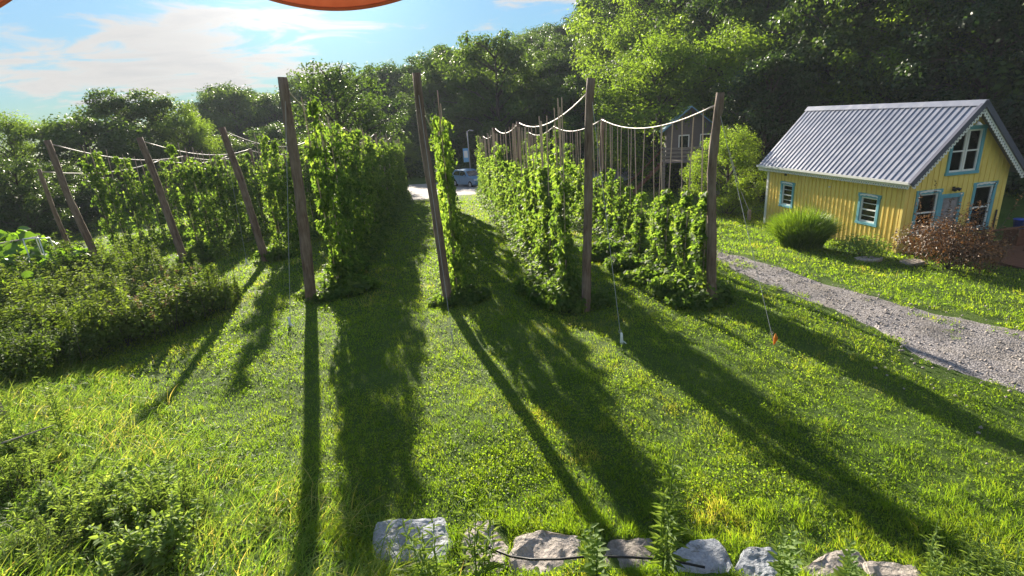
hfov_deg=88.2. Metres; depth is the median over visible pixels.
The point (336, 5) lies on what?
red awning
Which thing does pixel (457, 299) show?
vine skirt
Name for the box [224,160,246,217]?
hop plant
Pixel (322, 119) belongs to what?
round tree
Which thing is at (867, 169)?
yellow house
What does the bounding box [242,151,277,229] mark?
hop plant
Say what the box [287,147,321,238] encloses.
hop plant
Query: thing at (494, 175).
hop plant
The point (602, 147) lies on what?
wooden pole
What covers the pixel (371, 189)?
hop plant
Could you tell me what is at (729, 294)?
vine skirt
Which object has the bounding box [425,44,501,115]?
broadleaf tree
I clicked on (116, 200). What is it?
hop plant
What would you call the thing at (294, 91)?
round tree
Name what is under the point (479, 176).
hop plant
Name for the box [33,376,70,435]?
goldenrod stem
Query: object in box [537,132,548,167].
hop plant
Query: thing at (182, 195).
hop plant
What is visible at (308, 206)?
hop plant
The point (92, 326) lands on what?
weedy bush
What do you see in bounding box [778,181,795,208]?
window
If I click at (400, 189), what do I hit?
hop plant
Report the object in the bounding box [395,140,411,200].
hop plant
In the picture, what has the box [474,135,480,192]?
hop plant
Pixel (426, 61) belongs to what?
broadleaf tree
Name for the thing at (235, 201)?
guy wire
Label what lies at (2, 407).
wooden stake
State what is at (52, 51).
sky
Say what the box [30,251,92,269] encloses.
squash plant
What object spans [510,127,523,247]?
hop plant
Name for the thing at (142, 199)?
hop plant
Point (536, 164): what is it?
hop plant
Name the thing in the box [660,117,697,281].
hop plant
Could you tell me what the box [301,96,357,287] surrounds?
hop plant
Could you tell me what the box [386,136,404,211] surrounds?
hop plant
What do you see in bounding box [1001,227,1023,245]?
wooden crate
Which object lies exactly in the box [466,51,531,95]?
broadleaf tree
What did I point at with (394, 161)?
hop plant
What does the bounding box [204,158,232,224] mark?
hop plant
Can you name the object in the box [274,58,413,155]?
ash tree
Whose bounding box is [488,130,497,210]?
hop plant
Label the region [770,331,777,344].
anchor stake
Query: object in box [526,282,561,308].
vine skirt
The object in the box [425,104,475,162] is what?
broadleaf tree
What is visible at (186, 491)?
bank bush
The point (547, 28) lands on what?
broadleaf tree
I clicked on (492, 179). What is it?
hop plant
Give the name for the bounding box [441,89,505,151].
round tree
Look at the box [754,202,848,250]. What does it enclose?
ornamental grass
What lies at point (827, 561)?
stone slab
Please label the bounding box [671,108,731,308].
hop plant
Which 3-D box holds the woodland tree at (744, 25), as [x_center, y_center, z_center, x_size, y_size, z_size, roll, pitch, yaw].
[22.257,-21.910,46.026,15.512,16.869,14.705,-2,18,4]
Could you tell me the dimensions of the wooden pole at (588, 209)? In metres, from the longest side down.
5.592 x 0.290 x 0.248 m
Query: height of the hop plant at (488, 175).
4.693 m
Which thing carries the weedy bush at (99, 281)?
on the ground at (814, 347)
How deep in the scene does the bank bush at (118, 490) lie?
6.07 m
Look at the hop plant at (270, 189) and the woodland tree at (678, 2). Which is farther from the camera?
the woodland tree at (678, 2)
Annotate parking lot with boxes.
[174,168,634,210]
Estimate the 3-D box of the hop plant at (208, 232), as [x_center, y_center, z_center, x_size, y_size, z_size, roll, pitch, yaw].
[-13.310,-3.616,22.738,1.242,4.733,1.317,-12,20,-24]
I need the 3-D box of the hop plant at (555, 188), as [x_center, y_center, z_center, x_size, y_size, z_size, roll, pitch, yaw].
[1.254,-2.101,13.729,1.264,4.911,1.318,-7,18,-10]
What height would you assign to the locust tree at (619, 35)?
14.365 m
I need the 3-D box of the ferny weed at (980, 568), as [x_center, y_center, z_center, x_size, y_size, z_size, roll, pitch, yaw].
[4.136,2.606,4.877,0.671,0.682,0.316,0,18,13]
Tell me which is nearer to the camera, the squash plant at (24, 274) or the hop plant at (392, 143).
the squash plant at (24, 274)
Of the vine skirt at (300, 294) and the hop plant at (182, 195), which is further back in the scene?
the hop plant at (182, 195)
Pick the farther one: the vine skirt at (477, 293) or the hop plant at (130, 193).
the hop plant at (130, 193)
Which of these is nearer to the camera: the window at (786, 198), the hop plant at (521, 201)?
the hop plant at (521, 201)
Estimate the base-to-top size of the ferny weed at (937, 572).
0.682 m
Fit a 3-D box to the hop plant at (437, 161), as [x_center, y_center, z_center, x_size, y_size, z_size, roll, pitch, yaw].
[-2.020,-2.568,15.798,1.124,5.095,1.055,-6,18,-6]
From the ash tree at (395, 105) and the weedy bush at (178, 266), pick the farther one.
the ash tree at (395, 105)
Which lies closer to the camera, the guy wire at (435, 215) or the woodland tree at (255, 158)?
the guy wire at (435, 215)
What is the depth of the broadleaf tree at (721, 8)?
45.19 m
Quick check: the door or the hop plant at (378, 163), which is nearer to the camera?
the door
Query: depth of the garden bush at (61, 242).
22.47 m
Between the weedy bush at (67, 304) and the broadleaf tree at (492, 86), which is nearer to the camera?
the weedy bush at (67, 304)
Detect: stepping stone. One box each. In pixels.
[854,256,882,261]
[899,259,925,265]
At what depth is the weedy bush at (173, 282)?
15.80 m
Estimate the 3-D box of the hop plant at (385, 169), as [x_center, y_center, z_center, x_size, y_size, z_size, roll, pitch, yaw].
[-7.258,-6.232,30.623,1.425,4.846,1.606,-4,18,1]
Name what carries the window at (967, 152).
in the yellow house
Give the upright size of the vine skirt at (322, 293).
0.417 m
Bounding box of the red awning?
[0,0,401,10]
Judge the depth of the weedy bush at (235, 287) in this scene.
15.58 m
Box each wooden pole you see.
[36,169,71,247]
[43,140,97,258]
[136,137,186,262]
[160,160,176,222]
[218,127,267,261]
[249,149,263,214]
[278,77,315,300]
[412,72,451,306]
[516,121,521,166]
[582,78,594,311]
[600,118,604,226]
[706,92,724,301]
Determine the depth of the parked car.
52.39 m
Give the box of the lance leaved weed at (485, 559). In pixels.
[451,487,504,575]
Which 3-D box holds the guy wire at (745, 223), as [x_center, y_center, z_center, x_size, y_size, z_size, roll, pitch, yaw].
[4.837,-1.479,11.002,0.010,4.305,2.396,-7,18,-9]
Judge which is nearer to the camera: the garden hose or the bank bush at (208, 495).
the garden hose
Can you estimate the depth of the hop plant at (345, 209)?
17.38 m
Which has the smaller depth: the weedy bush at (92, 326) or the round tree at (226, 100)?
the weedy bush at (92, 326)
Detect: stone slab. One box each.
[373,517,452,562]
[461,520,509,573]
[508,530,580,575]
[604,538,653,567]
[669,539,734,573]
[734,547,799,575]
[800,549,864,575]
[862,561,920,575]
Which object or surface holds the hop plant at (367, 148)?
on the ground at (814, 347)
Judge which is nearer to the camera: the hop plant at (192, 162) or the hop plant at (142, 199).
the hop plant at (142, 199)
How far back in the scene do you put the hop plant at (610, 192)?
19.70 m
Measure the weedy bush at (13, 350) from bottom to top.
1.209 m
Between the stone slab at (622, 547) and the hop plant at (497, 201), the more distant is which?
the hop plant at (497, 201)
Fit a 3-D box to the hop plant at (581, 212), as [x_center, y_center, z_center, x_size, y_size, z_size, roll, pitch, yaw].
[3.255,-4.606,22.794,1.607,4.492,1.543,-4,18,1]
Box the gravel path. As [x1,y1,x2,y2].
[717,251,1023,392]
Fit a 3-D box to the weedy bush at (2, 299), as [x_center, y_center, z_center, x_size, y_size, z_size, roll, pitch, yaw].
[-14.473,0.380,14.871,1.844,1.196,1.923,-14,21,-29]
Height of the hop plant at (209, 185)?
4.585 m
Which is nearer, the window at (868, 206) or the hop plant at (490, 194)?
the window at (868, 206)
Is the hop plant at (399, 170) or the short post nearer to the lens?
the short post
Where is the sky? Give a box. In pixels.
[0,0,578,154]
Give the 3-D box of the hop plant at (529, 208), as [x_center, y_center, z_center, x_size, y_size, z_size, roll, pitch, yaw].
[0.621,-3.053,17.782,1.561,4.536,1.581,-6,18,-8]
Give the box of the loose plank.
[0,236,40,243]
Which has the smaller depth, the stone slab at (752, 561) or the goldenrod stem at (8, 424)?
the stone slab at (752, 561)
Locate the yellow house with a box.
[756,99,1023,252]
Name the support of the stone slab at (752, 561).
on the ground at (814, 347)
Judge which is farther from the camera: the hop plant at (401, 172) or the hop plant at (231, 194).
the hop plant at (401, 172)
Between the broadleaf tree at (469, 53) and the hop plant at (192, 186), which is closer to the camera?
the hop plant at (192, 186)
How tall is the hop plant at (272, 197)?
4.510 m
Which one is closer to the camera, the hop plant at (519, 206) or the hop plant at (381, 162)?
the hop plant at (519, 206)
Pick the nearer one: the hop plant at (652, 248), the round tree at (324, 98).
the hop plant at (652, 248)
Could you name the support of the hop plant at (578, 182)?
on the ground at (814, 347)
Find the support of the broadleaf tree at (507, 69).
on the ground at (814, 347)
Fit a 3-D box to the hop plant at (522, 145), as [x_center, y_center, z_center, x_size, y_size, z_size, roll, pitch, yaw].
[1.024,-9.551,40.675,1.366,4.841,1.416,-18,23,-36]
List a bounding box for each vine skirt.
[175,246,217,264]
[253,244,292,261]
[293,287,319,299]
[304,283,349,303]
[317,273,379,296]
[427,294,442,306]
[437,286,473,307]
[455,283,492,305]
[511,273,554,294]
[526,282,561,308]
[546,284,591,313]
[578,237,630,261]
[581,288,617,309]
[602,249,641,272]
[618,265,670,286]
[645,270,695,297]
[663,285,724,310]
[698,283,739,303]
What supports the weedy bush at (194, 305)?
on the ground at (814, 347)
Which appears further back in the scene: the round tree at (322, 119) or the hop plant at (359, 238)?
the round tree at (322, 119)
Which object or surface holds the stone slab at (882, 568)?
on the ground at (814, 347)
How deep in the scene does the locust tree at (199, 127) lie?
52.64 m
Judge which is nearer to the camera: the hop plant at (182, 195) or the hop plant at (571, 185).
the hop plant at (571, 185)
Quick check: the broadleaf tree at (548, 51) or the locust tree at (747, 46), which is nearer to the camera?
the locust tree at (747, 46)
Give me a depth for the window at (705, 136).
38.52 m
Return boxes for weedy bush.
[0,259,83,311]
[0,275,36,311]
[0,280,62,338]
[0,306,60,381]
[2,313,102,370]
[12,281,115,335]
[32,272,141,356]
[52,260,131,306]
[73,275,158,307]
[81,238,164,285]
[83,279,190,347]
[100,253,194,302]
[107,262,225,329]
[148,253,205,284]
[162,263,236,316]
[213,268,243,302]
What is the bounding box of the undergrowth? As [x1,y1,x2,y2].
[0,94,1023,225]
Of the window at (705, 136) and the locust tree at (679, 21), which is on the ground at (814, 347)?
the locust tree at (679, 21)
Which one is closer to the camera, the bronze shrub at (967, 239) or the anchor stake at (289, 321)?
the anchor stake at (289, 321)
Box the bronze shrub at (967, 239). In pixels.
[891,180,1023,276]
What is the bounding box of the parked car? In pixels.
[452,168,478,186]
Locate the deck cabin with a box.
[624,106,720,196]
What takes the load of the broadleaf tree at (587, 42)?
on the ground at (814, 347)
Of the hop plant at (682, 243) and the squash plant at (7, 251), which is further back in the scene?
the squash plant at (7, 251)
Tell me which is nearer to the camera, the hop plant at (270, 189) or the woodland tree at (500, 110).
the hop plant at (270, 189)
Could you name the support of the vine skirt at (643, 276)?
on the ground at (814, 347)
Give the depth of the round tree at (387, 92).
96.15 m
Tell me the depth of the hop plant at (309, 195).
27.25 m
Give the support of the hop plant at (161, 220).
on the ground at (814, 347)
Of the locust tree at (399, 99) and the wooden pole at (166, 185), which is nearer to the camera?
the wooden pole at (166, 185)
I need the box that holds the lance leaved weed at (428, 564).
[397,509,449,575]
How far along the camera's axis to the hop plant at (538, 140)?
33.28 m
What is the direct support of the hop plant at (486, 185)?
on the ground at (814, 347)
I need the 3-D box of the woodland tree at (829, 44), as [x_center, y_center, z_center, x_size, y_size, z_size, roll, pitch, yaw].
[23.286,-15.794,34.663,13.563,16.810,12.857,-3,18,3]
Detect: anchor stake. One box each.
[288,315,293,326]
[618,330,625,343]
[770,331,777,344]
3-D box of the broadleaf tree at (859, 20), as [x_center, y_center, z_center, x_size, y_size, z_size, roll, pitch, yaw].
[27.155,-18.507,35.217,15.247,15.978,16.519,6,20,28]
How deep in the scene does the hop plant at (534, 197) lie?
16.83 m
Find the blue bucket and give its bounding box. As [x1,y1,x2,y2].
[1013,218,1023,228]
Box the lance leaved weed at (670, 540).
[644,452,690,575]
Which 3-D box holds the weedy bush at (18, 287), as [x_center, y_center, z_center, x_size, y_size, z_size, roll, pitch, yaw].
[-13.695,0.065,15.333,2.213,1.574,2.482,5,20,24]
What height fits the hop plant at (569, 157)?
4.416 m
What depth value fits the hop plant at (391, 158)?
33.76 m
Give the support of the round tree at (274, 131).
on the ground at (814, 347)
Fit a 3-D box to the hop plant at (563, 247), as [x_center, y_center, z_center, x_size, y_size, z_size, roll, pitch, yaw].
[1.255,-1.899,12.760,1.344,5.096,1.393,-5,18,-5]
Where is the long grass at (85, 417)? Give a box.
[0,350,493,575]
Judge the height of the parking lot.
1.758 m
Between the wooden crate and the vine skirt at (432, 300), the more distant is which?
the wooden crate
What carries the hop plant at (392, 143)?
on the ground at (814, 347)
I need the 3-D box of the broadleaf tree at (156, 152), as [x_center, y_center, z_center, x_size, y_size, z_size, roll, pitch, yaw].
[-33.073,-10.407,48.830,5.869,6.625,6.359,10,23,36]
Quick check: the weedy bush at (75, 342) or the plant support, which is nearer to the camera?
the weedy bush at (75, 342)
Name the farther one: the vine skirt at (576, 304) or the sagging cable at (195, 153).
the sagging cable at (195, 153)
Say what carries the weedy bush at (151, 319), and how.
on the ground at (814, 347)
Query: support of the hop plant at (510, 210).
on the ground at (814, 347)
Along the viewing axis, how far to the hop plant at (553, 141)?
28.12 m
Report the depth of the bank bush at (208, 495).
6.17 m
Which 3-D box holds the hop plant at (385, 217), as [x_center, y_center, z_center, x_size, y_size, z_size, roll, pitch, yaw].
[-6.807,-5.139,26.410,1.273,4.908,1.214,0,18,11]
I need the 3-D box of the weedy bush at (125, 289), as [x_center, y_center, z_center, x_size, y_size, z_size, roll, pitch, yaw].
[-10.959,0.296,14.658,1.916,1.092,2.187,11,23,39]
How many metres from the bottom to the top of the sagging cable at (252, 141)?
1.518 m
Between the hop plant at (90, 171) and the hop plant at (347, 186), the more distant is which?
the hop plant at (90, 171)
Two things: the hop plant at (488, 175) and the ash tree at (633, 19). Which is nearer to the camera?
the hop plant at (488, 175)
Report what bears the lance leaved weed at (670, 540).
on the ground at (814, 347)
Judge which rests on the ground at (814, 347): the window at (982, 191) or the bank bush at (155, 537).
the bank bush at (155, 537)
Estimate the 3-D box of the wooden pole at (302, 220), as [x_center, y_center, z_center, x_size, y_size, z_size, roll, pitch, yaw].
[-5.780,-2.373,14.340,0.349,6.249,0.366,0,18,-1]
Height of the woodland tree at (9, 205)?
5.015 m
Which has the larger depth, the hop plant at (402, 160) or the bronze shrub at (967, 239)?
the hop plant at (402, 160)
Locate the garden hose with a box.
[458,546,704,573]
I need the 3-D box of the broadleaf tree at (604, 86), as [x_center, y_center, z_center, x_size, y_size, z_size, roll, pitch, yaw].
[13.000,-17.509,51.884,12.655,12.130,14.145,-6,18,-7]
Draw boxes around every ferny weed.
[915,518,968,575]
[919,534,1010,575]
[956,519,1013,575]
[984,539,1023,575]
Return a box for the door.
[932,192,963,243]
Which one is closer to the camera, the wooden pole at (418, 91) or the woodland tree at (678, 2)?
the wooden pole at (418, 91)
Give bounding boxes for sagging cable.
[42,156,226,173]
[52,144,240,159]
[144,141,285,154]
[226,131,304,146]
[289,91,389,139]
[483,94,585,138]
[529,105,713,134]
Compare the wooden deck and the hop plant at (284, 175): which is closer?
the wooden deck
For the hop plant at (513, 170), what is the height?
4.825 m
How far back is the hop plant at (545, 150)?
30.56 m
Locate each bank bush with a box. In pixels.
[0,425,45,457]
[0,444,51,501]
[0,512,86,575]
[3,479,76,524]
[7,461,144,549]
[31,439,76,468]
[43,453,105,488]
[68,493,203,575]
[74,457,190,533]
[123,456,209,529]
[175,488,218,516]
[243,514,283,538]
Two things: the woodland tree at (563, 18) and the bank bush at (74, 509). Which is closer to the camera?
the bank bush at (74, 509)
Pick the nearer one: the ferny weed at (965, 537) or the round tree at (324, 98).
the ferny weed at (965, 537)
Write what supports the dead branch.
on the long grass at (85, 417)
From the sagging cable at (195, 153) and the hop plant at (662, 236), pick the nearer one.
the hop plant at (662, 236)
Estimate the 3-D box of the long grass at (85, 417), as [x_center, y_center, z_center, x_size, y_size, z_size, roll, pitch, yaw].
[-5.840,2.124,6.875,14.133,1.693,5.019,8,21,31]
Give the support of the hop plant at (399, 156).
on the ground at (814, 347)
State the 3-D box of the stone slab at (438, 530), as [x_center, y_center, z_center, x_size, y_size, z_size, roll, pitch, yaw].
[-1.117,3.132,5.985,0.999,0.472,1.016,-4,26,-8]
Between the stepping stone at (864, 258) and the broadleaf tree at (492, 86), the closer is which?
the stepping stone at (864, 258)
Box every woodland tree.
[0,155,79,239]
[0,167,20,223]
[17,159,119,232]
[241,93,308,137]
[249,154,263,188]
[380,123,408,151]
[475,96,538,150]
[508,37,530,73]
[514,31,549,61]
[534,21,572,44]
[558,35,584,49]
[560,1,604,23]
[563,52,614,137]
[633,0,694,30]
[687,0,839,84]
[696,43,823,197]
[746,0,981,151]
[866,0,1023,156]
[913,0,1023,134]
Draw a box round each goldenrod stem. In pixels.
[0,395,23,436]
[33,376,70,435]
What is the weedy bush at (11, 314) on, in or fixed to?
on the ground at (814, 347)
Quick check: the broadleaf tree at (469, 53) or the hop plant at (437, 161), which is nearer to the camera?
the hop plant at (437, 161)
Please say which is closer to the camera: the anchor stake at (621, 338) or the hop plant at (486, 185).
the anchor stake at (621, 338)
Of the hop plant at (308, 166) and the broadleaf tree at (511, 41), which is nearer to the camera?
the hop plant at (308, 166)
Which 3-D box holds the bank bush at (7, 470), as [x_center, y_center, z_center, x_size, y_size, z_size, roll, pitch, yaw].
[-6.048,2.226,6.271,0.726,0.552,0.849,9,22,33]
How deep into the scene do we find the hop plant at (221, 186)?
24.63 m
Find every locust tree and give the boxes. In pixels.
[0,109,88,183]
[138,110,232,182]
[385,80,429,131]
[399,138,423,175]
[552,24,748,186]
[565,0,693,82]
[571,5,680,145]
[596,29,689,134]
[642,0,757,117]
[649,17,822,184]
[678,123,767,214]
[724,0,868,109]
[792,3,916,105]
[798,0,1023,105]
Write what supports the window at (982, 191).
in the yellow house
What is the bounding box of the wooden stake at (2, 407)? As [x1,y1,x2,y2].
[0,402,9,420]
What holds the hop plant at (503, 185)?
on the ground at (814, 347)
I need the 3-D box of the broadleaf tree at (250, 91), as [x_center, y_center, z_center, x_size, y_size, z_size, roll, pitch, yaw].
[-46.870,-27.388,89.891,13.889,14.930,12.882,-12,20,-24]
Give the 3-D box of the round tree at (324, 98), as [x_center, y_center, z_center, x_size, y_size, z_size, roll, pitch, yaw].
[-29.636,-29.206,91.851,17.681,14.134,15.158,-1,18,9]
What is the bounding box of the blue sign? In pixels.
[463,130,472,168]
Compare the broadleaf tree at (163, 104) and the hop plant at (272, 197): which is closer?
the hop plant at (272, 197)
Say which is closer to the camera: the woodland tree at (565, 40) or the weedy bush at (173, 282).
the weedy bush at (173, 282)
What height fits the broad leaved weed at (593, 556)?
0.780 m
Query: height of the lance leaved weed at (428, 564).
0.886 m
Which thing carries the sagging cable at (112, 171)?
attached to the wooden pole at (53, 208)
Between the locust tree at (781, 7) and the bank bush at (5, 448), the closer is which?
the bank bush at (5, 448)
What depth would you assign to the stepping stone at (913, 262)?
17.32 m
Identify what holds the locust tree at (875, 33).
on the ground at (814, 347)
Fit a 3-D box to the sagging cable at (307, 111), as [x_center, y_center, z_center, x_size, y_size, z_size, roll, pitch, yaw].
[-7.918,-8.537,27.966,0.276,2.286,30.046,-6,18,-6]
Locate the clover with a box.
[51,189,1023,575]
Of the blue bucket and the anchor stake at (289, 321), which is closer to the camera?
the anchor stake at (289, 321)
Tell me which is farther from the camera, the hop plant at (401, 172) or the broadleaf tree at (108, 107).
the broadleaf tree at (108, 107)
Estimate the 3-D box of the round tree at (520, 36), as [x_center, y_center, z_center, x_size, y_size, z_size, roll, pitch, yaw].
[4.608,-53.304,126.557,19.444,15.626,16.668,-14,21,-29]
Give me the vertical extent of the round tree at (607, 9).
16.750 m
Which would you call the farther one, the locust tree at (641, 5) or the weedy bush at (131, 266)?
the locust tree at (641, 5)
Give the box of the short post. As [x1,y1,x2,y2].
[747,210,751,219]
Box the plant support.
[22,237,56,267]
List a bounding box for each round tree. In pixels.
[4,112,155,217]
[173,132,257,174]
[183,86,304,150]
[224,121,312,166]
[228,93,296,134]
[257,69,381,120]
[278,78,381,131]
[278,93,353,127]
[285,127,329,149]
[348,70,403,120]
[379,123,409,139]
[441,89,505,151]
[503,26,539,45]
[561,0,646,56]
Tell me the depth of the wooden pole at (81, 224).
21.68 m
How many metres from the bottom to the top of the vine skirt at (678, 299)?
0.512 m
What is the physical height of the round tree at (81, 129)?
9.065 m
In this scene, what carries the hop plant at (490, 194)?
on the ground at (814, 347)
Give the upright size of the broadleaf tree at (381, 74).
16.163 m
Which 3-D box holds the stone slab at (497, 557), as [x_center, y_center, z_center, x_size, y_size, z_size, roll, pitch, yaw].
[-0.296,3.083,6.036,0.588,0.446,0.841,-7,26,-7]
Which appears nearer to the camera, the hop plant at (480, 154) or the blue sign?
the hop plant at (480, 154)
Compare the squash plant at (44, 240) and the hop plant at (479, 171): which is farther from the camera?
the hop plant at (479, 171)
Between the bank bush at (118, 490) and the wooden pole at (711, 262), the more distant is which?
the wooden pole at (711, 262)
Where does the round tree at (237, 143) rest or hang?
on the ground at (814, 347)
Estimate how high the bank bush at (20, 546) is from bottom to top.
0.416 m
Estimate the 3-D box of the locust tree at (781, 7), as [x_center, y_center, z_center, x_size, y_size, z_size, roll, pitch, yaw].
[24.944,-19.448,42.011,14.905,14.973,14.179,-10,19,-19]
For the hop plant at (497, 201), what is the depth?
28.08 m
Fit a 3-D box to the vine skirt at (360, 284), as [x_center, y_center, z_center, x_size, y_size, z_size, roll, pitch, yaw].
[-4.909,-0.150,15.913,1.850,0.617,1.775,-6,18,-7]
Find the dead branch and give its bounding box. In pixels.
[0,425,53,444]
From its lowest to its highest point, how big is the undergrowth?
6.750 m
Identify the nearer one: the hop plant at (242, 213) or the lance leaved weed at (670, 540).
the lance leaved weed at (670, 540)
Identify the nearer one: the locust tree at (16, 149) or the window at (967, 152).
the window at (967, 152)
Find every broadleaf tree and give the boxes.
[37,87,183,190]
[110,87,221,186]
[112,139,193,193]
[193,80,260,142]
[350,59,413,131]
[378,54,431,133]
[386,88,439,142]
[395,71,458,157]
[395,130,431,167]
[398,43,475,133]
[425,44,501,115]
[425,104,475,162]
[430,27,550,158]
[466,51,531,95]
[467,69,508,131]
[490,60,529,125]
[506,39,573,113]
[508,49,581,132]
[510,31,547,44]
[513,74,594,150]
[522,32,575,84]
[529,22,559,38]
[537,75,613,155]
[550,15,632,100]
[580,47,712,156]
[638,2,685,53]
[647,0,809,120]
[703,0,832,146]
[807,0,1008,102]
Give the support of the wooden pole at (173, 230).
on the ground at (814, 347)
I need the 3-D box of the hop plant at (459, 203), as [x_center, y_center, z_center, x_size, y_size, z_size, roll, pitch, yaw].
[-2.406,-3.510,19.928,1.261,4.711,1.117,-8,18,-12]
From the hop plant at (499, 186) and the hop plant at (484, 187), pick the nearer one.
the hop plant at (499, 186)
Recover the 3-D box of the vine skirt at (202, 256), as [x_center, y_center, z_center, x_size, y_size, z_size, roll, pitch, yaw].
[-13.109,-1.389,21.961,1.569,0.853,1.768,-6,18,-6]
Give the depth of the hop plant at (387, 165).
31.57 m
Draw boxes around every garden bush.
[0,250,65,281]
[22,230,75,251]
[42,240,101,281]
[76,233,145,276]
[129,244,166,265]
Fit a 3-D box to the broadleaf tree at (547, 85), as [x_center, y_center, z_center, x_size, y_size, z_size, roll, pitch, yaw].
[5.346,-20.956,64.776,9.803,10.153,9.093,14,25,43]
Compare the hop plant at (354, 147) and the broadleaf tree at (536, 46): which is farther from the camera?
the broadleaf tree at (536, 46)
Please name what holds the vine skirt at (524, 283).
on the ground at (814, 347)
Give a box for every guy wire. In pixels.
[226,151,245,255]
[285,101,289,295]
[419,99,450,326]
[592,102,619,328]
[720,116,771,332]
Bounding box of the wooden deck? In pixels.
[938,224,1023,268]
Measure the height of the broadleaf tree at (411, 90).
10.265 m
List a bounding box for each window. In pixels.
[678,134,689,149]
[700,133,710,148]
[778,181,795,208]
[854,192,881,226]
[909,188,943,235]
[944,124,987,175]
[966,181,998,229]
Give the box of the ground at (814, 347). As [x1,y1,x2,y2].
[0,79,1023,575]
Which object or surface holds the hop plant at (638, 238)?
on the ground at (814, 347)
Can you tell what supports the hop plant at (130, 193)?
on the ground at (814, 347)
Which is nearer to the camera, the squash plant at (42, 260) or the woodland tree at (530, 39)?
the squash plant at (42, 260)
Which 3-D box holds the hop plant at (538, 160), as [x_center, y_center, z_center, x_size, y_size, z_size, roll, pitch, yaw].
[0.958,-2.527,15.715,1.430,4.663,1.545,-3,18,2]
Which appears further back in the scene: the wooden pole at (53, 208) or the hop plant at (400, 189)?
the hop plant at (400, 189)
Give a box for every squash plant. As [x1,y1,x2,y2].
[0,226,53,246]
[0,231,64,279]
[0,271,52,295]
[1,246,90,276]
[3,233,58,247]
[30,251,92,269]
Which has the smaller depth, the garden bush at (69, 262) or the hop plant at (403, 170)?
the garden bush at (69, 262)
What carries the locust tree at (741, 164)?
on the ground at (814, 347)
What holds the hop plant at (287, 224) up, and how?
on the ground at (814, 347)
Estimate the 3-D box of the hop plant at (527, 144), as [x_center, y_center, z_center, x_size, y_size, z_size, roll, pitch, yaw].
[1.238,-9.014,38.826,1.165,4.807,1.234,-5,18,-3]
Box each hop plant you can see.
[77,146,131,257]
[90,150,139,256]
[111,154,158,251]
[121,156,167,249]
[140,159,172,244]
[152,159,188,241]
[158,159,196,237]
[164,142,219,261]
[170,159,204,234]
[181,147,229,255]
[181,158,212,232]
[187,157,214,228]
[194,151,235,252]
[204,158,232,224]
[207,152,246,247]
[212,153,254,244]
[223,156,253,238]
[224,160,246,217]
[236,155,269,237]
[237,152,269,232]
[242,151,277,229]
[253,133,299,254]
[255,150,283,226]
[262,158,288,225]
[267,139,299,250]
[268,142,299,248]
[279,145,316,242]
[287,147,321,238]
[298,146,323,230]
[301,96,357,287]
[301,164,321,235]
[303,145,329,227]
[305,112,364,281]
[319,116,369,273]
[328,121,370,264]
[337,129,377,262]
[339,128,380,254]
[348,128,382,248]
[349,128,385,244]
[350,127,391,242]
[360,128,390,236]
[362,132,388,232]
[368,134,393,230]
[369,136,395,226]
[372,138,397,223]
[375,138,399,220]
[378,138,401,219]
[380,137,401,217]
[382,136,402,214]
[384,137,405,213]
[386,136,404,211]
[387,141,405,209]
[390,140,407,207]
[391,140,406,204]
[393,142,409,204]
[393,142,410,202]
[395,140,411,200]
[395,140,411,201]
[398,139,410,194]
[429,113,468,281]
[430,90,475,293]
[430,131,468,273]
[430,145,464,262]
[433,104,476,289]
[436,133,467,252]
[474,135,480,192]
[476,139,481,197]
[476,145,481,194]
[477,140,487,198]
[478,141,484,200]
[478,143,485,202]
[479,138,488,202]
[481,137,488,204]
[482,136,492,208]
[485,133,493,210]
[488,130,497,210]
[488,132,496,214]
[489,133,498,216]
[490,133,500,220]
[490,134,508,224]
[495,130,512,230]
[495,133,508,223]
[499,137,511,227]
[502,129,514,233]
[505,123,523,240]
[506,125,522,243]
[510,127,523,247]
[510,128,534,254]
[512,127,535,261]
[520,125,541,267]
[521,136,528,166]
[522,133,526,168]
[523,132,528,158]
[525,121,557,275]
[526,116,557,276]
[526,135,532,166]
[533,135,539,184]
[534,136,540,204]
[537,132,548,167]
[542,97,592,309]
[543,133,552,195]
[544,107,582,285]
[548,129,559,195]
[559,130,570,197]
[561,131,568,208]
[561,131,574,215]
[568,131,582,223]
[569,129,583,228]
[571,159,593,232]
[580,138,599,235]
[592,121,616,240]
[594,124,624,241]
[605,127,627,242]
[618,128,643,252]
[619,128,657,260]
[638,127,674,268]
[640,124,679,273]
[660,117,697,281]
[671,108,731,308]
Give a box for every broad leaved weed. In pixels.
[575,522,611,575]
[767,523,803,575]
[832,538,863,575]
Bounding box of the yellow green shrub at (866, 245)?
[830,232,895,258]
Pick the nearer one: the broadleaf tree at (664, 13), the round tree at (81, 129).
the round tree at (81, 129)
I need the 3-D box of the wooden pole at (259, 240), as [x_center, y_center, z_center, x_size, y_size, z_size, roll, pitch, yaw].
[-10.237,-3.387,20.321,0.337,5.439,0.316,-10,18,2]
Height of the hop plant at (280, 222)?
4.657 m
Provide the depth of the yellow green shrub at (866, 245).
18.21 m
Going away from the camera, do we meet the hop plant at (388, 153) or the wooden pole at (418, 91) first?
the wooden pole at (418, 91)
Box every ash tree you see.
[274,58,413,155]
[324,91,410,151]
[608,0,663,61]

